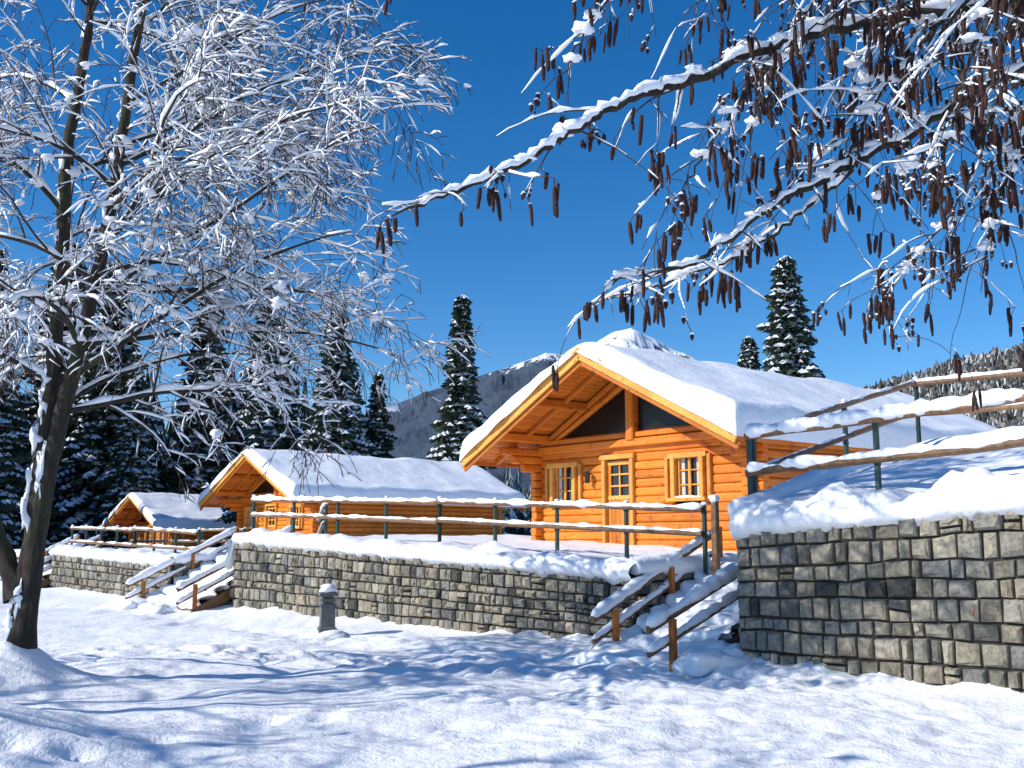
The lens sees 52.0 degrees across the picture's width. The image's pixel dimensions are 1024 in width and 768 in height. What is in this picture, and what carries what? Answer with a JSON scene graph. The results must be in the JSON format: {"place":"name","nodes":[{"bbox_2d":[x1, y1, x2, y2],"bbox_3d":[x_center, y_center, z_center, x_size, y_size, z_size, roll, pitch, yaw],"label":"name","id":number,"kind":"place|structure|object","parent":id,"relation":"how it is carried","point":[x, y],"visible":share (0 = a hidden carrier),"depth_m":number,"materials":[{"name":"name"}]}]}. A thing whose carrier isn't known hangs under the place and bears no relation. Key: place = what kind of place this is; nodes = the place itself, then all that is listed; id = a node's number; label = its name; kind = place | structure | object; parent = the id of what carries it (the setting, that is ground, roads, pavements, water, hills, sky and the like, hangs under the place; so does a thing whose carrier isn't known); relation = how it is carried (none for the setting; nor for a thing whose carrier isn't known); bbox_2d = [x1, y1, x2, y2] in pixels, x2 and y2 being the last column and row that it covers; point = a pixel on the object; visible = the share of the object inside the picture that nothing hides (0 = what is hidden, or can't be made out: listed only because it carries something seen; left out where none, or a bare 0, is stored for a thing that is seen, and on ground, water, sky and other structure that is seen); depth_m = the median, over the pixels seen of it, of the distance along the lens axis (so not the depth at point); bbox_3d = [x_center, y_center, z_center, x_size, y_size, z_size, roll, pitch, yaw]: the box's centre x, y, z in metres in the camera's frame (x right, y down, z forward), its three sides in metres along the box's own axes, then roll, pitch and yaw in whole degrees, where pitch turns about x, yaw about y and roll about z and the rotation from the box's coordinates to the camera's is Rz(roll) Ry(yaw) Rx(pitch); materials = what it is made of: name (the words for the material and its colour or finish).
{"place":"outdoors","nodes":[
{"label":"outdoors","id":0,"kind":"place"},
{"bbox_2d":[0,562,1023,767],"bbox_3d":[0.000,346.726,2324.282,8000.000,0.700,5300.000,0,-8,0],"label":"snow ground","id":1,"kind":"structure","parent":0,"point":[89,682],"depth_m":10.24,"materials":[{"name":"white snow"}]},
{"bbox_2d":[0,453,20,530],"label":"spruce tree","id":2,"kind":"object","parent":1,"relation":"on","point":[8,505],"visible":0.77,"depth_m":49.02,"materials":[{"name":"green plant"}]},
{"bbox_2d":[0,250,30,537],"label":"spruce tree","id":3,"kind":"object","parent":1,"relation":"on","point":[22,403],"visible":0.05,"depth_m":64.67,"materials":[{"name":"green plant"}]},
{"bbox_2d":[0,305,32,548],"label":"spruce tree","id":4,"kind":"object","parent":1,"relation":"on","point":[12,435],"visible":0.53,"depth_m":54.03,"materials":[{"name":"green plant"}]},
{"bbox_2d":[15,459,26,464],"bbox_3d":[-33.878,0.138,60.728,10.047,22.347,12.311,-5,-10,30],"label":"spruce tree","id":5,"kind":"object","parent":1,"relation":"on","point":[21,461],"visible":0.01,"depth_m":61.35,"materials":[{"name":"green plant"}]},
{"bbox_2d":[12,460,51,548],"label":"spruce tree","id":6,"kind":"object","parent":1,"relation":"on","point":[47,541],"visible":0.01,"depth_m":78.91,"materials":[{"name":"green plant"}]},
{"bbox_2d":[0,534,99,589],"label":"outdoor steps","id":7,"kind":"structure","parent":1,"relation":"on","point":[46,580],"depth_m":35.80,"materials":[{"name":"white wood"}]},
{"bbox_2d":[14,242,88,542],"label":"spruce tree","id":8,"kind":"object","parent":1,"relation":"on","point":[32,412],"visible":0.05,"depth_m":91.26,"materials":[{"name":"green plant"}]},
{"bbox_2d":[15,260,174,547],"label":"spruce tree","id":9,"kind":"object","parent":1,"relation":"on","point":[92,437],"visible":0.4,"depth_m":86.28,"materials":[{"name":"green plant"}]},
{"bbox_2d":[84,352,158,548],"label":"spruce tree","id":10,"kind":"object","parent":1,"relation":"on","point":[126,475],"visible":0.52,"depth_m":83.28,"materials":[{"name":"green plant"}]},
{"bbox_2d":[17,554,232,601],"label":"stone retaining wall","id":11,"kind":"structure","parent":1,"relation":"on","point":[102,576],"depth_m":30.39,"materials":[{"name":"stone"}]},
{"bbox_2d":[100,525,291,614],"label":"outdoor steps","id":12,"kind":"structure","parent":1,"relation":"on","point":[200,587],"depth_m":24.88,"materials":[{"name":"white wood"}]},
{"bbox_2d":[159,279,246,494],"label":"spruce tree","id":13,"kind":"object","parent":1,"relation":"on","point":[210,471],"visible":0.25,"depth_m":88.91,"materials":[{"name":"green plant"}]},
{"bbox_2d":[0,0,489,648],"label":"bare tree","id":14,"kind":"object","parent":1,"relation":"on","point":[22,576],"visible":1,"depth_m":11.99,"materials":[{"name":"white plant"}]},
{"bbox_2d":[228,305,271,453],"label":"spruce tree","id":15,"kind":"object","parent":1,"relation":"on","point":[246,408],"visible":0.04,"depth_m":96.05,"materials":[{"name":"green plant"}]},
{"bbox_2d":[210,316,302,547],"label":"spruce tree","id":16,"kind":"object","parent":1,"relation":"on","point":[267,436],"visible":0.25,"depth_m":67.52,"materials":[{"name":"green plant"}]},
{"bbox_2d":[238,318,309,440],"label":"spruce tree","id":17,"kind":"object","parent":1,"relation":"on","point":[243,418],"depth_m":88.62,"materials":[{"name":"green plant"}]},
{"bbox_2d":[28,356,531,535],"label":"spruce forest","id":18,"kind":"object","parent":1,"relation":"on","point":[509,514],"visible":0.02,"depth_m":102.67,"materials":[{"name":"green plant"}]},
{"bbox_2d":[299,584,348,640],"bbox_3d":[-3.174,3.949,17.858,0.870,1.085,0.740,3,-9,-17],"label":"bollard light","id":19,"kind":"object","parent":1,"relation":"on","point":[327,630],"visible":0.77,"depth_m":17.80,"materials":[{"name":"grey stone"}]},
{"bbox_2d":[291,312,376,455],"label":"spruce tree","id":20,"kind":"object","parent":1,"relation":"on","point":[349,441],"visible":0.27,"depth_m":65.72,"materials":[{"name":"green plant"}]},
{"bbox_2d":[350,356,366,453],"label":"spruce tree","id":21,"kind":"object","parent":1,"relation":"on","point":[357,429],"visible":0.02,"depth_m":80.67,"materials":[{"name":"green plant"}]},
{"bbox_2d":[361,372,398,458],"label":"spruce tree","id":22,"kind":"object","parent":1,"relation":"on","point":[379,437],"visible":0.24,"depth_m":70.08,"materials":[{"name":"green plant"}]},
{"bbox_2d":[426,294,506,534],"bbox_3d":[-2.771,2.777,62.276,6.564,16.566,5.392,5,-10,-29],"label":"spruce tree","id":23,"kind":"object","parent":1,"relation":"on","point":[460,420],"visible":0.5,"depth_m":62.01,"materials":[{"name":"green plant"}]},
{"bbox_2d":[230,542,729,639],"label":"stone retaining wall","id":24,"kind":"structure","parent":1,"relation":"on","point":[454,596],"depth_m":18.77,"materials":[{"name":"stone"}]},
{"bbox_2d":[574,527,751,677],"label":"outdoor steps","id":25,"kind":"structure","parent":1,"relation":"on","point":[690,628],"depth_m":14.15,"materials":[{"name":"white wood"}]},
{"bbox_2d":[708,494,720,574],"bbox_3d":[3.114,2.542,16.059,0.204,1.692,0.171,8,-11,-42],"label":"rail corner post","id":26,"kind":"object","parent":25,"relation":"on","point":[715,530],"visible":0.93,"depth_m":16.04,"materials":[{"name":"brown wood"}]},
{"bbox_2d":[303,0,1023,411],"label":"alder tree","id":27,"kind":"object","parent":1,"relation":"on","point":[907,66],"visible":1,"depth_m":3.96,"materials":[{"name":"brown plant"}]},
{"bbox_2d":[736,512,1023,692],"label":"stone retaining wall","id":28,"kind":"structure","parent":1,"relation":"on","point":[939,602],"depth_m":11.74,"materials":[{"name":"stone"}]},
{"bbox_2d":[0,0,1023,436],"label":"sky","id":29,"kind":"structure","parent":0,"point":[526,283],"materials":[{"name":"blue"}]},
{"bbox_2d":[14,425,1023,584],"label":"snow terrace","id":30,"kind":"structure","parent":0,"point":[969,486],"depth_m":14.46,"materials":[{"name":"white snow"}]},
{"bbox_2d":[46,543,114,547],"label":"terrace railing","id":31,"kind":"object","parent":30,"relation":"on","point":[73,543],"visible":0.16,"depth_m":66.80,"materials":[{"name":"brown wood"}]},
{"bbox_2d":[69,524,200,552],"bbox_3d":[-11.509,4.845,31.155,0.241,1.471,11.133,7,-11,-38],"label":"terrace railing","id":32,"kind":"object","parent":30,"relation":"on","point":[135,529],"visible":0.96,"depth_m":30.21,"materials":[{"name":"brown wood"}]},
{"bbox_2d":[102,492,236,548],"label":"log cabin","id":33,"kind":"object","parent":30,"relation":"on","point":[160,509],"visible":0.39,"depth_m":70.11,"materials":[{"name":"brown wood"}]},
{"bbox_2d":[140,532,152,547],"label":"door","id":34,"kind":"structure","parent":33,"relation":"in","point":[150,533],"depth_m":71.54,"materials":[{"name":"orange wood"}]},
{"bbox_2d":[132,532,167,544],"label":"windows","id":35,"kind":"structure","parent":33,"relation":"in","point":[160,534],"depth_m":70.21,"materials":[{"name":"brown wood"}]},
{"bbox_2d":[129,527,245,548],"bbox_3d":[-14.648,7.070,46.658,0.176,1.326,11.096,8,-11,-42],"label":"terrace railing","id":36,"kind":"object","parent":30,"relation":"on","point":[182,541],"visible":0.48,"depth_m":46.63,"materials":[{"name":"brown wood"}]},
{"bbox_2d":[317,503,328,533],"bbox_3d":[-5.002,3.920,27.555,0.175,1.543,3.455,2,-9,-12],"label":"terrace railing","id":37,"kind":"object","parent":30,"relation":"on","point":[323,524],"visible":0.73,"depth_m":26.26,"materials":[{"name":"wood"}]},
{"bbox_2d":[198,448,525,536],"bbox_3d":[-7.122,6.120,50.954,13.282,5.367,8.960,8,-11,-41],"label":"log cabin","id":38,"kind":"object","parent":30,"relation":"on","point":[231,487],"visible":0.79,"depth_m":48.50,"materials":[{"name":"brown wood"}]},
{"bbox_2d":[258,503,278,530],"bbox_3d":[-11.193,6.600,48.172,1.569,2.200,0.265,-8,-11,42],"label":"door","id":39,"kind":"structure","parent":38,"relation":"in","point":[269,523],"depth_m":48.17,"materials":[{"name":"orange wood"}]},
{"bbox_2d":[243,504,303,529],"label":"windows","id":40,"kind":"structure","parent":38,"relation":"in","point":[247,520],"depth_m":47.00,"materials":[{"name":"brown wood"}]},
{"bbox_2d":[250,494,707,574],"bbox_3d":[-1.546,2.824,20.409,12.487,1.711,0.259,-8,-11,42],"label":"terrace railing","id":41,"kind":"object","parent":30,"relation":"on","point":[626,528],"visible":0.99,"depth_m":19.21,"materials":[{"name":"brown wood"}]},
{"bbox_2d":[459,342,998,551],"bbox_3d":[6.528,2.264,27.372,13.282,5.367,8.960,7,-11,-39],"label":"log cabin","id":42,"kind":"object","parent":30,"relation":"on","point":[605,423],"visible":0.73,"depth_m":24.15,"materials":[{"name":"brown wood"}]},
{"bbox_2d":[584,453,636,544],"bbox_3d":[2.344,2.770,24.769,0.265,2.200,1.569,8,-12,-44],"label":"door","id":43,"kind":"structure","parent":42,"relation":"in","point":[618,478],"depth_m":24.73,"materials":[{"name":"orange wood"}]},
{"bbox_2d":[545,451,713,501],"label":"windows","id":44,"kind":"structure","parent":42,"relation":"in","point":[686,480],"depth_m":23.32,"materials":[{"name":"yellow wood"}]},
{"bbox_2d":[737,336,761,370],"bbox_3d":[11.872,2.816,52.011,3.761,10.665,4.823,7,-11,-37],"label":"spruce tree","id":45,"kind":"object","parent":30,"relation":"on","point":[748,356],"visible":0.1,"depth_m":52.59,"materials":[{"name":"green plant"}]},
{"bbox_2d":[756,255,825,378],"bbox_3d":[13.489,0.808,50.389,7.946,14.424,6.485,0,-8,0],"label":"spruce tree","id":46,"kind":"object","parent":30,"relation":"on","point":[790,339],"visible":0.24,"depth_m":50.43,"materials":[{"name":"green plant"}]},
{"bbox_2d":[752,377,921,492],"bbox_3d":[5.018,0.884,15.799,0.098,2.593,5.287,-8,-12,44],"label":"terrace railing","id":47,"kind":"object","parent":30,"relation":"on","point":[844,404],"visible":0.66,"depth_m":15.78,"materials":[{"name":"brown wood"}]},
{"bbox_2d":[744,388,1023,494],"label":"terrace railing","id":48,"kind":"object","parent":30,"relation":"on","point":[877,456],"visible":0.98,"depth_m":12.44,"materials":[{"name":"brown wood"}]},
{"bbox_2d":[913,368,1023,415],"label":"terrace railing","id":49,"kind":"object","parent":30,"relation":"on","point":[988,375],"visible":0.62,"depth_m":16.89,"materials":[{"name":"brown wood"}]},
{"bbox_2d":[361,328,695,494],"bbox_3d":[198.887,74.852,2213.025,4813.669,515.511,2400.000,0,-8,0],"label":"snowy mountain","id":50,"kind":"structure","parent":0,"point":[414,432],"depth_m":2209.28,"materials":[{"name":"white snow"}]},
{"bbox_2d":[862,343,1023,428],"bbox_3d":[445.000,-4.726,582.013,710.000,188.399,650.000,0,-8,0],"label":"forested hill","id":51,"kind":"structure","parent":0,"point":[997,358],"depth_m":562.37,"materials":[{"name":"white snow"}]}
]}

